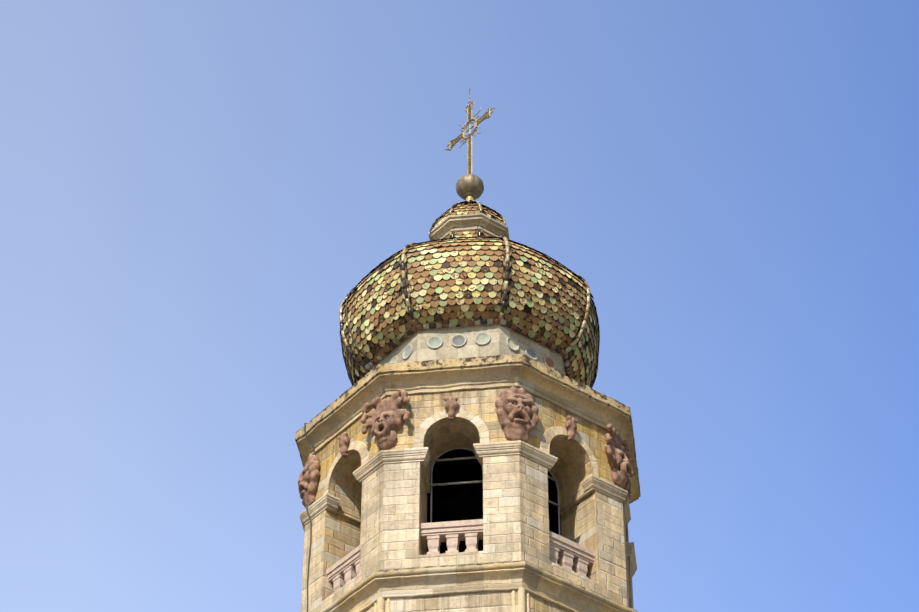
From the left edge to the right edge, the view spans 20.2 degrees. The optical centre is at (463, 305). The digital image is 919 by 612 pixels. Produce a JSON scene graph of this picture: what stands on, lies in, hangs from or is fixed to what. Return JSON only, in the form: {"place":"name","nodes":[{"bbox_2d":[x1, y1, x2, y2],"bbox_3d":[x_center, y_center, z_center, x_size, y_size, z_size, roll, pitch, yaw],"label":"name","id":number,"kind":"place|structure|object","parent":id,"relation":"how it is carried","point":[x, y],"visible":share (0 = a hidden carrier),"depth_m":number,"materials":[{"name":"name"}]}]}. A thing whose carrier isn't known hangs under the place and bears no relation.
{"place":"outdoors","nodes":[
{"label":"outdoors","id":0,"kind":"place"},
{"bbox_2d":[0,0,918,611],"label":"sky","id":1,"kind":"structure","parent":0,"point":[194,194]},
{"bbox_2d":[301,386,633,611],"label":"belfry walls","id":2,"kind":"structure","parent":0,"point":[379,516],"depth_m":56.83,"materials":[{"name":"stone"}]},
{"bbox_2d":[298,455,319,508],"bbox_3d":[-3.508,4.092,59.146,0.537,1.498,0.943,24,-45,-26],"label":"carved mask","id":3,"kind":"object","parent":2,"relation":"attached to","point":[309,476],"visible":0.85,"depth_m":58.90,"materials":[{"name":"stone"}]},
{"bbox_2d":[360,389,410,449],"bbox_3d":[-1.720,2.585,57.408,1.266,1.538,0.524,-20,-43,22],"label":"carved mask","id":4,"kind":"object","parent":2,"relation":"attached to","point":[384,422],"visible":0.98,"depth_m":57.35,"materials":[{"name":"stone"}]},
{"bbox_2d":[341,417,573,457],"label":"keystones","id":5,"kind":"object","parent":2,"relation":"attached to","point":[570,438],"depth_m":57.71,"materials":[{"name":"stone"}]},
{"bbox_2d":[338,432,349,453],"bbox_3d":[-2.692,3.130,58.373,0.231,0.570,0.307,27,-46,-28],"label":"keystone ornament","id":6,"kind":"object","parent":5,"relation":"on","point":[344,439],"visible":0.9,"depth_m":58.30,"materials":[{"name":"stone"}]},
{"bbox_2d":[444,396,457,416],"bbox_3d":[-0.262,2.260,57.320,0.306,0.570,0.231,-4,-40,5],"label":"keystone ornament","id":7,"kind":"object","parent":5,"relation":"on","point":[451,405],"visible":0.98,"depth_m":57.29,"materials":[{"name":"stone"}]},
{"bbox_2d":[565,416,577,437],"bbox_3d":[2.423,2.739,57.900,0.307,0.570,0.231,27,-46,-28],"label":"keystone ornament","id":8,"kind":"object","parent":5,"relation":"on","point":[571,424],"visible":0.94,"depth_m":57.85,"materials":[{"name":"stone"}]},
{"bbox_2d":[623,479,631,500],"bbox_3d":[3.789,4.286,59.774,0.231,0.570,0.306,-4,-40,5],"label":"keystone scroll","id":9,"kind":"object","parent":5,"relation":"on","point":[628,485],"visible":0.44,"depth_m":59.70,"materials":[{"name":"stone"}]},
{"bbox_2d":[326,519,594,591],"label":"balustrades","id":10,"kind":"object","parent":2,"relation":"on","point":[570,555],"visible":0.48,"depth_m":55.76,"materials":[{"name":"pink stone"}]},
{"bbox_2d":[324,409,598,493],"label":"arch moldings","id":11,"kind":"structure","parent":2,"relation":"attached to","point":[549,434],"depth_m":57.32,"materials":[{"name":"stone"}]},
{"bbox_2d":[295,354,640,503],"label":"cornice","id":12,"kind":"structure","parent":2,"relation":"on","point":[333,420],"depth_m":58.11,"materials":[{"name":"stone"}]},
{"bbox_2d":[369,323,564,373],"bbox_3d":[0.172,2.778,61.582,4.680,2.250,4.680,-4,-40,5],"label":"dome drum","id":13,"kind":"object","parent":12,"relation":"on","point":[499,334],"visible":0.12,"depth_m":60.36,"materials":[{"name":"beige stone"}]},
{"bbox_2d":[364,318,569,376],"bbox_3d":[0.172,1.910,62.299,4.890,0.150,4.890,-4,-40,5],"label":"dome eave","id":14,"kind":"object","parent":13,"relation":"attached to","point":[503,322],"visible":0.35,"depth_m":60.73,"materials":[{"name":"beige stone"}]},
{"bbox_2d":[343,238,597,385],"bbox_3d":[0.172,0.760,63.248,6.243,2.983,6.243,-4,-40,5],"label":"dome","id":15,"kind":"object","parent":13,"relation":"on","point":[401,287],"visible":0.02,"depth_m":61.83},
{"bbox_2d":[339,236,597,387],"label":"dome ribs","id":16,"kind":"object","parent":15,"relation":"attached to","point":[501,314],"visible":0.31,"depth_m":61.28,"materials":[{"name":"brown stone"}]},
{"bbox_2d":[429,213,509,240],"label":"cornice","id":17,"kind":"structure","parent":15,"relation":"on","point":[443,227],"depth_m":64.50,"materials":[{"name":"beige stone"}]},
{"bbox_2d":[437,203,500,224],"bbox_3d":[0.172,-2.123,65.628,1.837,1.020,1.837,-4,-40,5],"label":"lantern cap","id":18,"kind":"object","parent":17,"relation":"on","point":[493,217],"visible":0.1,"depth_m":64.89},
{"bbox_2d":[432,200,504,227],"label":"lantern cap tiles","id":19,"kind":"object","parent":18,"relation":"attached to","point":[461,209],"visible":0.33,"depth_m":64.84,"materials":[{"name":"multicoloured tile"}]},
{"bbox_2d":[466,195,473,213],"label":"finial base","id":20,"kind":"object","parent":19,"relation":"on","point":[469,197],"visible":0.35,"depth_m":66.04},
{"bbox_2d":[456,174,483,199],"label":"ball finial","id":21,"kind":"object","parent":20,"relation":"on","point":[469,184],"visible":0.81,"depth_m":66.13,"materials":[{"name":"gold metal"}]},
{"bbox_2d":[445,88,494,173],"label":"cross","id":22,"kind":"object","parent":21,"relation":"on","point":[468,110],"visible":0.96,"depth_m":67.60,"materials":[{"name":"metal"}]},
{"bbox_2d":[431,200,505,229],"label":"roof ribs","id":23,"kind":"object","parent":18,"relation":"attached to","point":[480,209],"visible":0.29,"depth_m":64.99,"materials":[{"name":"brown stone"}]},
{"bbox_2d":[441,225,497,238],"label":"lantern drum tiles","id":24,"kind":"object","parent":17,"relation":"attached to","point":[466,233],"visible":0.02,"depth_m":64.33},
{"bbox_2d":[340,236,599,386],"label":"dome tiles","id":25,"kind":"object","parent":15,"relation":"attached to","point":[449,274],"visible":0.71,"depth_m":60.94,"materials":[{"name":"multicoloured tile"}]},
{"bbox_2d":[389,332,564,374],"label":"round medallions","id":26,"kind":"object","parent":13,"relation":"attached to","point":[460,340],"visible":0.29,"depth_m":60.33,"materials":[{"name":"ceramic"}]},
{"bbox_2d":[299,440,636,576],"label":"pilaster capitals","id":27,"kind":"object","parent":2,"relation":"attached to","point":[420,454],"visible":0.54,"depth_m":56.80,"materials":[{"name":"stone"}]},
{"bbox_2d":[427,449,560,563],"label":"openings","id":28,"kind":"object","parent":2,"relation":"on","point":[459,502],"visible":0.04,"depth_m":57.45,"materials":[{"name":"black"}]},
{"bbox_2d":[430,447,560,534],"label":"opening bars","id":29,"kind":"object","parent":2,"relation":"attached to","point":[480,481],"visible":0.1,"depth_m":57.84,"materials":[{"name":"black metal"}]},
{"bbox_2d":[495,386,538,442],"bbox_3d":[1.202,2.403,57.100,1.006,1.498,0.551,10,-41,-12],"label":"carved mask","id":30,"kind":"object","parent":2,"relation":"attached to","point":[517,411],"visible":0.98,"depth_m":56.95,"materials":[{"name":"stone"}]},
{"bbox_2d":[604,424,633,488],"bbox_3d":[3.515,3.495,58.530,0.540,1.578,1.252,-20,-43,22],"label":"carved mask","id":31,"kind":"object","parent":2,"relation":"attached to","point":[619,459],"visible":0.96,"depth_m":58.28,"materials":[{"name":"stone"}]},
{"label":"ground","id":32,"kind":"structure","parent":0,"visible":0},
{"bbox_2d":[364,591,569,611],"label":"tower shaft","id":33,"kind":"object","parent":32,"relation":"on","point":[487,602],"depth_m":54.11,"materials":[{"name":"stone"}]},
{"bbox_2d":[304,227,434,611],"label":"lightning cable","id":34,"kind":"object","parent":33,"relation":"attached to","point":[314,449],"visible":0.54,"depth_m":59.50,"materials":[{"name":"metal"}]},
{"bbox_2d":[374,588,529,611],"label":"pilasters","id":35,"kind":"object","parent":33,"relation":"on","point":[379,604],"visible":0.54,"depth_m":54.02,"materials":[{"name":"stone"}]},
{"bbox_2d":[320,560,637,611],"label":"string course","id":36,"kind":"object","parent":33,"relation":"on","point":[530,578],"visible":0.98,"depth_m":54.41,"materials":[{"name":"stone"}]}
]}

